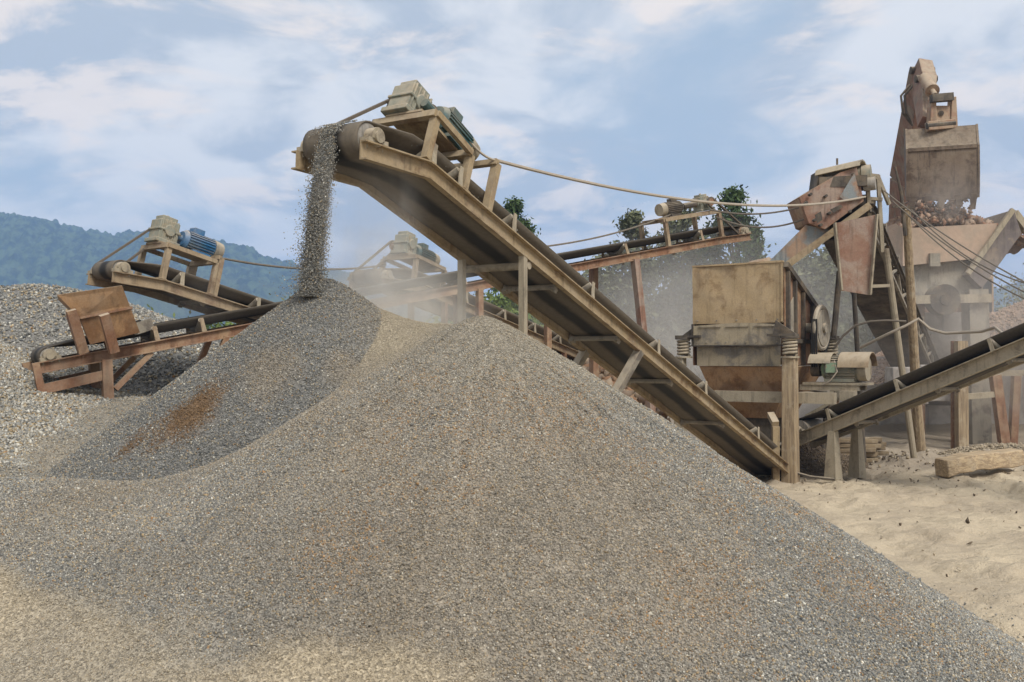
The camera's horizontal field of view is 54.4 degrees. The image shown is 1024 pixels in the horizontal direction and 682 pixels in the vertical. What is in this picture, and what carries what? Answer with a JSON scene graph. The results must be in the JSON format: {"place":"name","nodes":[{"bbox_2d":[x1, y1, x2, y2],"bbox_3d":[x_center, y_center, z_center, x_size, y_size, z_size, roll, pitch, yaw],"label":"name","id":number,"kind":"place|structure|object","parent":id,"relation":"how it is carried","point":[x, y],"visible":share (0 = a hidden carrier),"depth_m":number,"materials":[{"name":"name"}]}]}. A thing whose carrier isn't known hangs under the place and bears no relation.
{"place":"outdoors","nodes":[
{"label":"outdoors","id":0,"kind":"place"},
{"bbox_2d":[0,212,1023,339],"bbox_3d":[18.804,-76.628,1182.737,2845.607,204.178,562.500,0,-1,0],"label":"hills","id":1,"kind":"structure","parent":0,"point":[35,249],"depth_m":1124.59,"materials":[{"name":"green plant"}]},
{"bbox_2d":[0,0,1023,317],"label":"sky","id":2,"kind":"structure","parent":0,"point":[116,116],"materials":[{"name":"blue"}]},
{"bbox_2d":[667,416,1023,642],"bbox_3d":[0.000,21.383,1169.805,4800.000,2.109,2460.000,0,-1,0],"label":"ground","id":3,"kind":"structure","parent":0,"point":[988,561],"depth_m":13.78,"materials":[{"name":"beige sand"}]},
{"bbox_2d":[0,340,148,466],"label":"gravel pile","id":4,"kind":"object","parent":3,"relation":"on","point":[28,409],"visible":0.24,"depth_m":12.60,"materials":[{"name":"gravel"}]},
{"bbox_2d":[0,396,149,476],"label":"gravel pile","id":5,"kind":"object","parent":3,"relation":"on","point":[69,443],"visible":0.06,"depth_m":11.61,"materials":[{"name":"gravel"}]},
{"bbox_2d":[0,283,230,395],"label":"gravel pile","id":6,"kind":"object","parent":3,"relation":"on","point":[32,316],"visible":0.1,"depth_m":15.95,"materials":[{"name":"gravel"}]},
{"bbox_2d":[85,215,274,323],"bbox_3d":[-4.020,0.037,15.500,0.795,3.658,5.091,-1,-1,39],"label":"belt conveyor","id":7,"kind":"object","parent":3,"relation":"on","point":[189,289],"visible":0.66,"depth_m":14.35,"materials":[{"name":"beige metal"}]},
{"bbox_2d":[222,257,385,269],"bbox_3d":[-3.299,-1.282,16.343,0.034,0.279,3.932,-1,-1,31],"label":"cable","id":8,"kind":"object","parent":7,"relation":"attached to","point":[259,264],"visible":0.85,"depth_m":15.80,"materials":[{"name":"grey rubber"}]},
{"bbox_2d":[188,316,232,338],"bbox_3d":[-11.216,0.786,39.633,4.743,4.303,5.436,0,-1,0],"label":"bush","id":9,"kind":"object","parent":3,"relation":"on","point":[219,324],"visible":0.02,"depth_m":39.27,"materials":[{"name":"green plant"}]},
{"bbox_2d":[40,278,382,480],"bbox_3d":[-1.569,0.987,8.934,8.359,3.089,7.700,0,-1,0],"label":"gravel pile","id":10,"kind":"object","parent":3,"relation":"on","point":[283,362],"visible":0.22,"depth_m":7.71,"materials":[{"name":"gravel"}]},
{"bbox_2d":[21,193,751,411],"bbox_3d":[-0.758,-0.310,17.206,13.875,5.629,1.179,1,-1,-35],"label":"belt conveyor","id":11,"kind":"object","parent":3,"relation":"on","point":[45,359],"visible":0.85,"depth_m":16.30,"materials":[{"name":"orange metal"}]},
{"bbox_2d":[57,285,153,354],"bbox_3d":[-5.463,-0.266,13.457,1.242,0.918,1.643,0,-1,-24],"label":"hopper","id":12,"kind":"object","parent":11,"relation":"on","point":[105,316],"visible":0.99,"depth_m":13.02,"materials":[{"name":"orange metal"}]},
{"bbox_2d":[547,213,674,246],"bbox_3d":[2.046,-2.177,18.941,4.030,1.097,0.028,1,-1,-44],"label":"cable","id":13,"kind":"object","parent":11,"relation":"attached to","point":[606,234],"visible":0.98,"depth_m":18.66,"materials":[{"name":"grey rubber"}]},
{"bbox_2d":[426,291,500,323],"bbox_3d":[-1.718,0.274,39.679,4.818,5.333,6.077,0,-1,25],"label":"bush","id":14,"kind":"object","parent":3,"relation":"on","point":[435,318],"visible":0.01,"depth_m":39.75,"materials":[{"name":"green plant"}]},
{"bbox_2d":[346,231,599,365],"bbox_3d":[0.573,0.328,21.844,0.890,4.493,11.502,-1,-1,32],"label":"belt conveyor","id":15,"kind":"object","parent":3,"relation":"on","point":[421,259],"visible":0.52,"depth_m":18.22,"materials":[{"name":"beige metal"}]},
{"bbox_2d":[0,309,1023,681],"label":"gravel pile","id":16,"kind":"object","parent":3,"relation":"on","point":[482,499],"visible":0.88,"depth_m":5.37,"materials":[{"name":"gravel"}]},
{"bbox_2d":[484,288,543,326],"bbox_3d":[0.128,0.287,35.733,4.886,5.186,4.260,0,-1,0],"label":"bush","id":17,"kind":"object","parent":3,"relation":"on","point":[507,304],"visible":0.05,"depth_m":35.25,"materials":[{"name":"green plant"}]},
{"bbox_2d":[490,195,540,296],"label":"tree","id":18,"kind":"object","parent":3,"relation":"on","point":[514,205],"visible":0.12,"depth_m":41.89,"materials":[{"name":"green plant"}]},
{"bbox_2d":[291,80,788,475],"bbox_3d":[1.409,0.040,13.905,1.610,5.035,12.151,-1,-1,33],"label":"belt conveyor","id":19,"kind":"object","parent":3,"relation":"on","point":[423,184],"visible":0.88,"depth_m":10.64,"materials":[{"name":"beige metal"}]},
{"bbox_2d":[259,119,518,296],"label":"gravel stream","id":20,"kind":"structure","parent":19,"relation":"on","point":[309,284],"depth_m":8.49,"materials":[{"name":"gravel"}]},
{"bbox_2d":[469,141,494,160],"bbox_3d":[-0.344,-1.992,10.072,0.443,0.312,0.026,1,-1,-34],"label":"cable","id":21,"kind":"object","parent":19,"relation":"attached to","point":[480,152],"visible":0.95,"depth_m":10.08,"materials":[{"name":"beige rubber"}]},
{"bbox_2d":[498,159,865,206],"bbox_3d":[3.301,-2.302,14.623,0.037,1.106,11.232,-1,-1,38],"label":"cable","id":22,"kind":"object","parent":19,"relation":"attached to","point":[635,191],"visible":1,"depth_m":12.83,"materials":[{"name":"beige rubber"}]},
{"bbox_2d":[530,254,661,340],"bbox_3d":[3.402,-0.440,40.189,6.157,6.784,6.542,0,-1,24],"label":"tree","id":23,"kind":"object","parent":3,"relation":"on","point":[609,281],"visible":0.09,"depth_m":39.59,"materials":[{"name":"grey plant"}]},
{"bbox_2d":[567,355,671,422],"bbox_3d":[-0.919,1.506,24.139,8.427,2.695,9.677,0,-1,0],"label":"rubble pile","id":24,"kind":"object","parent":3,"relation":"on","point":[607,377],"visible":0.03,"depth_m":21.53,"materials":[{"name":"stone"}]},
{"bbox_2d":[592,208,662,322],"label":"tree","id":25,"kind":"object","parent":3,"relation":"on","point":[631,219],"visible":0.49,"depth_m":40.01,"materials":[{"name":"green plant"}]},
{"bbox_2d":[615,257,703,376],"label":"tree","id":26,"kind":"object","parent":3,"relation":"on","point":[668,294],"visible":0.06,"depth_m":41.98,"materials":[{"name":"grey plant"}]},
{"bbox_2d":[645,208,725,368],"bbox_3d":[7.012,-1.281,39.922,3.628,8.468,3.515,0,-1,0],"label":"tree","id":27,"kind":"object","parent":3,"relation":"on","point":[688,258],"visible":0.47,"depth_m":39.79,"materials":[{"name":"grey plant"}]},
{"bbox_2d":[646,248,741,384],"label":"tree","id":28,"kind":"object","parent":3,"relation":"on","point":[678,326],"visible":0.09,"depth_m":40.57,"materials":[{"name":"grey plant"}]},
{"bbox_2d":[696,184,775,263],"bbox_3d":[8.418,-1.550,38.190,3.099,8.976,3.706,0,-1,0],"label":"tree","id":29,"kind":"object","parent":3,"relation":"on","point":[732,195],"visible":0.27,"depth_m":37.85,"materials":[{"name":"green plant"}]},
{"bbox_2d":[732,228,766,262],"bbox_3d":[8.201,-0.536,34.081,1.095,6.789,1.368,0,-1,-9],"label":"tree","id":30,"kind":"object","parent":3,"relation":"on","point":[753,248],"visible":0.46,"depth_m":33.91,"materials":[{"name":"green plant"}]},
{"bbox_2d":[674,260,876,482],"bbox_3d":[5.184,0.566,19.306,3.550,4.090,2.985,-1,-1,35],"label":"crusher","id":31,"kind":"object","parent":3,"relation":"on","point":[758,335],"visible":0.95,"depth_m":18.75,"materials":[{"name":"brown metal"}]},
{"bbox_2d":[747,257,783,279],"bbox_3d":[4.987,-1.355,19.760,0.766,0.587,0.897,-1,-1,38],"label":"boulder","id":32,"kind":"object","parent":31,"relation":"on","point":[764,259],"visible":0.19,"depth_m":19.50,"materials":[{"name":"beige stone"}]},
{"bbox_2d":[834,319,905,347],"bbox_3d":[6.958,-0.136,19.387,1.349,0.556,0.102,-1,-1,27],"label":"hose","id":33,"kind":"object","parent":31,"relation":"attached to","point":[851,328],"visible":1,"depth_m":19.43,"materials":[{"name":"grey rubber"}]},
{"bbox_2d":[798,472,834,480],"bbox_3d":[5.384,2.403,17.830,0.759,0.154,0.085,0,-1,24],"label":"steel bar","id":34,"kind":"object","parent":3,"relation":"on","point":[816,477],"visible":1,"depth_m":17.80,"materials":[{"name":"grey metal"}]},
{"bbox_2d":[771,246,871,354],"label":"tree","id":35,"kind":"object","parent":3,"relation":"on","point":[851,338],"visible":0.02,"depth_m":40.88,"materials":[{"name":"green plant"}]},
{"bbox_2d":[780,443,871,477],"bbox_3d":[5.618,2.328,19.981,3.463,0.671,2.788,0,-1,0],"label":"spillage heap","id":36,"kind":"object","parent":3,"relation":"on","point":[812,461],"visible":0.2,"depth_m":19.22,"materials":[{"name":"gravel"}]},
{"bbox_2d":[866,458,877,462],"bbox_3d":[7.050,2.476,20.761,1.100,0.090,0.180,-1,-4,19],"label":"plank","id":37,"kind":"object","parent":36,"relation":"on","point":[868,460],"visible":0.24,"depth_m":20.55,"materials":[{"name":"brown wood"}]},
{"bbox_2d":[842,452,876,456],"bbox_3d":[7.017,2.376,20.762,1.100,0.090,0.180,-3,1,5],"label":"plank","id":38,"kind":"object","parent":37,"relation":"on","point":[871,454],"visible":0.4,"depth_m":20.64,"materials":[{"name":"brown wood"}]},
{"bbox_2d":[840,448,875,452],"bbox_3d":[7.009,2.276,20.764,1.100,0.090,0.180,-3,-2,19],"label":"plank","id":39,"kind":"object","parent":38,"relation":"on","point":[844,450],"visible":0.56,"depth_m":20.67,"materials":[{"name":"brown wood"}]},
{"bbox_2d":[840,443,880,447],"bbox_3d":[7.107,2.176,20.766,1.100,0.090,0.180,0,-2,11],"label":"plank","id":40,"kind":"object","parent":39,"relation":"on","point":[868,445],"visible":0.45,"depth_m":20.63,"materials":[{"name":"brown wood"}]},
{"bbox_2d":[840,438,877,443],"bbox_3d":[7.044,2.076,20.767,1.100,0.090,0.180,1,-4,7],"label":"plank","id":41,"kind":"object","parent":40,"relation":"on","point":[848,440],"visible":0.56,"depth_m":20.66,"materials":[{"name":"brown wood"}]},
{"bbox_2d":[792,243,876,355],"bbox_3d":[12.516,-0.522,39.948,5.944,6.943,6.246,-1,-1,40],"label":"tree","id":42,"kind":"object","parent":3,"relation":"on","point":[816,275],"visible":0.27,"depth_m":38.94,"materials":[{"name":"grey plant"}]},
{"bbox_2d":[822,247,874,350],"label":"tree","id":43,"kind":"object","parent":3,"relation":"on","point":[871,336],"visible":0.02,"depth_m":45.85,"materials":[{"name":"green plant"}]},
{"bbox_2d":[820,173,950,461],"bbox_3d":[9.947,-0.259,24.828,1.906,5.793,13.451,-1,-1,30],"label":"belt conveyor","id":44,"kind":"object","parent":3,"relation":"on","point":[887,299],"visible":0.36,"depth_m":21.35,"materials":[{"name":"metal"}]},
{"bbox_2d":[770,167,878,294],"bbox_3d":[6.072,-2.077,19.547,2.076,2.466,1.752,0,-1,11],"label":"discharge chute","id":45,"kind":"object","parent":44,"relation":"attached to","point":[854,235],"visible":0.95,"depth_m":18.96,"materials":[{"name":"beige metal"}]},
{"bbox_2d":[710,207,798,214],"bbox_3d":[4.849,-2.602,19.798,1.883,0.189,0.032,-1,-1,29],"label":"cable","id":46,"kind":"object","parent":45,"relation":"attached to","point":[755,213],"visible":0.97,"depth_m":19.80,"materials":[{"name":"grey rubber"}]},
{"bbox_2d":[715,216,803,227],"bbox_3d":[4.924,-2.396,19.794,1.840,0.320,0.032,-1,-1,30],"label":"cable","id":47,"kind":"object","parent":45,"relation":"attached to","point":[759,226],"visible":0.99,"depth_m":19.78,"materials":[{"name":"grey rubber"}]},
{"bbox_2d":[809,158,871,190],"bbox_3d":[6.343,-3.200,19.345,1.213,0.664,0.762,0,-1,24],"label":"motor","id":48,"kind":"object","parent":45,"relation":"attached to","point":[822,175],"visible":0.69,"depth_m":19.10,"materials":[{"name":"grey metal"}]},
{"bbox_2d":[754,446,1023,643],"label":"scattered stones","id":49,"kind":"object","parent":3,"relation":"on","point":[967,521],"visible":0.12,"depth_m":17.53,"materials":[{"name":"stone"}]},
{"bbox_2d":[885,367,927,403],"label":"concrete block","id":50,"kind":"structure","parent":3,"relation":"on","point":[891,373],"depth_m":24.10,"materials":[{"name":"grey concrete"}]},
{"bbox_2d":[892,167,925,451],"bbox_3d":[7.975,-0.317,19.806,0.366,6.013,2.235,-1,-1,31],"label":"utility pole","id":51,"kind":"object","parent":3,"relation":"on","point":[918,424],"visible":0.82,"depth_m":19.55,"materials":[{"name":"wood"}]},
{"bbox_2d":[859,317,1002,348],"bbox_3d":[7.910,-0.158,18.471,0.706,0.597,3.053,1,-1,-31],"label":"hose","id":52,"kind":"object","parent":51,"relation":"hanging from","point":[931,329],"visible":0.94,"depth_m":18.88,"materials":[{"name":"beige rubber"}]},
{"bbox_2d":[884,190,1023,281],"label":"cable","id":53,"kind":"object","parent":51,"relation":"attached to","point":[954,240],"visible":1,"depth_m":16.77,"materials":[{"name":"black rubber"}]},
{"bbox_2d":[892,201,1023,292],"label":"cable","id":54,"kind":"object","parent":51,"relation":"attached to","point":[958,252],"visible":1,"depth_m":16.83,"materials":[{"name":"black rubber"}]},
{"bbox_2d":[911,209,1023,282],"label":"cable","id":55,"kind":"object","parent":51,"relation":"attached to","point":[966,255],"visible":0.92,"depth_m":16.89,"materials":[{"name":"black rubber"}]},
{"bbox_2d":[912,219,1023,298],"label":"cable","id":56,"kind":"object","parent":51,"relation":"attached to","point":[966,264],"visible":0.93,"depth_m":16.83,"materials":[{"name":"black rubber"}]},
{"bbox_2d":[799,323,1023,480],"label":"belt conveyor","id":57,"kind":"object","parent":3,"relation":"on","point":[957,371],"visible":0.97,"depth_m":17.12,"materials":[{"name":"grey metal"}]},
{"bbox_2d":[799,356,1023,424],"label":"retaining wall","id":58,"kind":"structure","parent":3,"relation":"on","point":[937,414],"depth_m":30.87,"materials":[{"name":"grey concrete"}]},
{"bbox_2d":[866,58,993,353],"bbox_3d":[14.005,-3.678,31.831,4.157,8.925,12.748,0,-1,15],"label":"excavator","id":59,"kind":"object","parent":3,"relation":"on","point":[936,155],"visible":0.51,"depth_m":26.32,"materials":[{"name":"orange paint"}]},
{"bbox_2d":[866,300,1023,384],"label":"earth bank","id":60,"kind":"structure","parent":3,"relation":"on","point":[1003,319],"depth_m":29.12,"materials":[{"name":"stone"}]},
{"bbox_2d":[930,333,961,358],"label":"concrete block","id":61,"kind":"structure","parent":60,"relation":"on","point":[942,342],"depth_m":27.16,"materials":[{"name":"grey concrete"}]},
{"bbox_2d":[942,312,961,331],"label":"concrete block","id":62,"kind":"structure","parent":60,"relation":"on","point":[951,322],"depth_m":27.28,"materials":[{"name":"grey concrete"}]},
{"bbox_2d":[885,208,1023,448],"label":"feed hopper","id":63,"kind":"object","parent":3,"relation":"on","point":[946,283],"visible":0.76,"depth_m":25.95,"materials":[{"name":"grey steel"},{"name":"dark grey steel"},{"name":"rust brown steel"}]},
{"bbox_2d":[920,365,950,400],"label":"concrete block","id":64,"kind":"structure","parent":63,"relation":"on","point":[947,397],"depth_m":24.43,"materials":[{"name":"grey concrete"}]},
{"bbox_2d":[904,199,973,227],"bbox_3d":[11.446,-3.459,26.765,1.683,0.962,1.277,0,-1,0],"label":"falling rock","id":65,"kind":"object","parent":63,"relation":"on","point":[921,206],"visible":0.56,"depth_m":26.39,"materials":[{"name":"stone"}]},
{"bbox_2d":[884,204,1023,253],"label":"rock pile","id":66,"kind":"object","parent":63,"relation":"in","point":[1017,246],"visible":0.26,"depth_m":26.50,"materials":[{"name":"stone"}]},
{"bbox_2d":[934,448,1023,477],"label":"timber","id":67,"kind":"object","parent":3,"relation":"on","point":[954,464],"visible":1,"depth_m":17.79,"materials":[{"name":"beige wood"}]},
{"bbox_2d":[936,442,1023,454],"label":"rubble pile","id":68,"kind":"object","parent":3,"relation":"on","point":[979,447],"visible":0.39,"depth_m":20.22,"materials":[{"name":"gravel"}]},
{"bbox_2d":[994,263,1023,311],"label":"bush","id":69,"kind":"object","parent":3,"relation":"on","point":[1013,295],"visible":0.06,"depth_m":66.53,"materials":[{"name":"grey plant"}]},
{"bbox_2d":[994,286,1023,309],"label":"bush","id":70,"kind":"object","parent":3,"relation":"on","point":[1001,307],"visible":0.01,"depth_m":59.80,"materials":[{"name":"grey plant"}]},
{"bbox_3d":[11.284,0.237,27.600,0.840,0.900,0.700,0,-1,2],"label":"concrete block","id":71,"kind":"object","parent":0,"visible":0},
{"bbox_2d":[925,312,941,332],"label":"concrete block","id":72,"kind":"structure","parent":71,"relation":"on","point":[933,321],"depth_m":27.36,"materials":[{"name":"grey concrete"}]},
{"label":"plank","id":73,"kind":"object","parent":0,"visible":0},
{"bbox_2d":[878,451,888,455],"bbox_3d":[7.458,2.385,21.262,1.100,0.090,0.180,0,-3,9],"label":"plank","id":74,"kind":"object","parent":73,"relation":"on","point":[883,453],"visible":0.29,"depth_m":21.10,"materials":[{"name":"brown wood"}]},
{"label":"plank","id":75,"kind":"object","parent":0,"visible":0},
{"bbox_2d":[878,441,885,446],"bbox_3d":[7.317,2.180,21.016,1.100,0.090,0.180,-1,0,3],"label":"plank","id":76,"kind":"object","parent":75,"relation":"on","point":[882,443],"visible":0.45,"depth_m":20.90,"materials":[{"name":"brown wood"}]},
{"bbox_2d":[840,437,881,441],"bbox_3d":[7.226,2.080,21.017,1.100,0.090,0.180,-1,1,8],"label":"plank","id":77,"kind":"object","parent":76,"relation":"on","point":[879,439],"visible":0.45,"depth_m":20.89,"materials":[{"name":"brown wood"}]}
]}

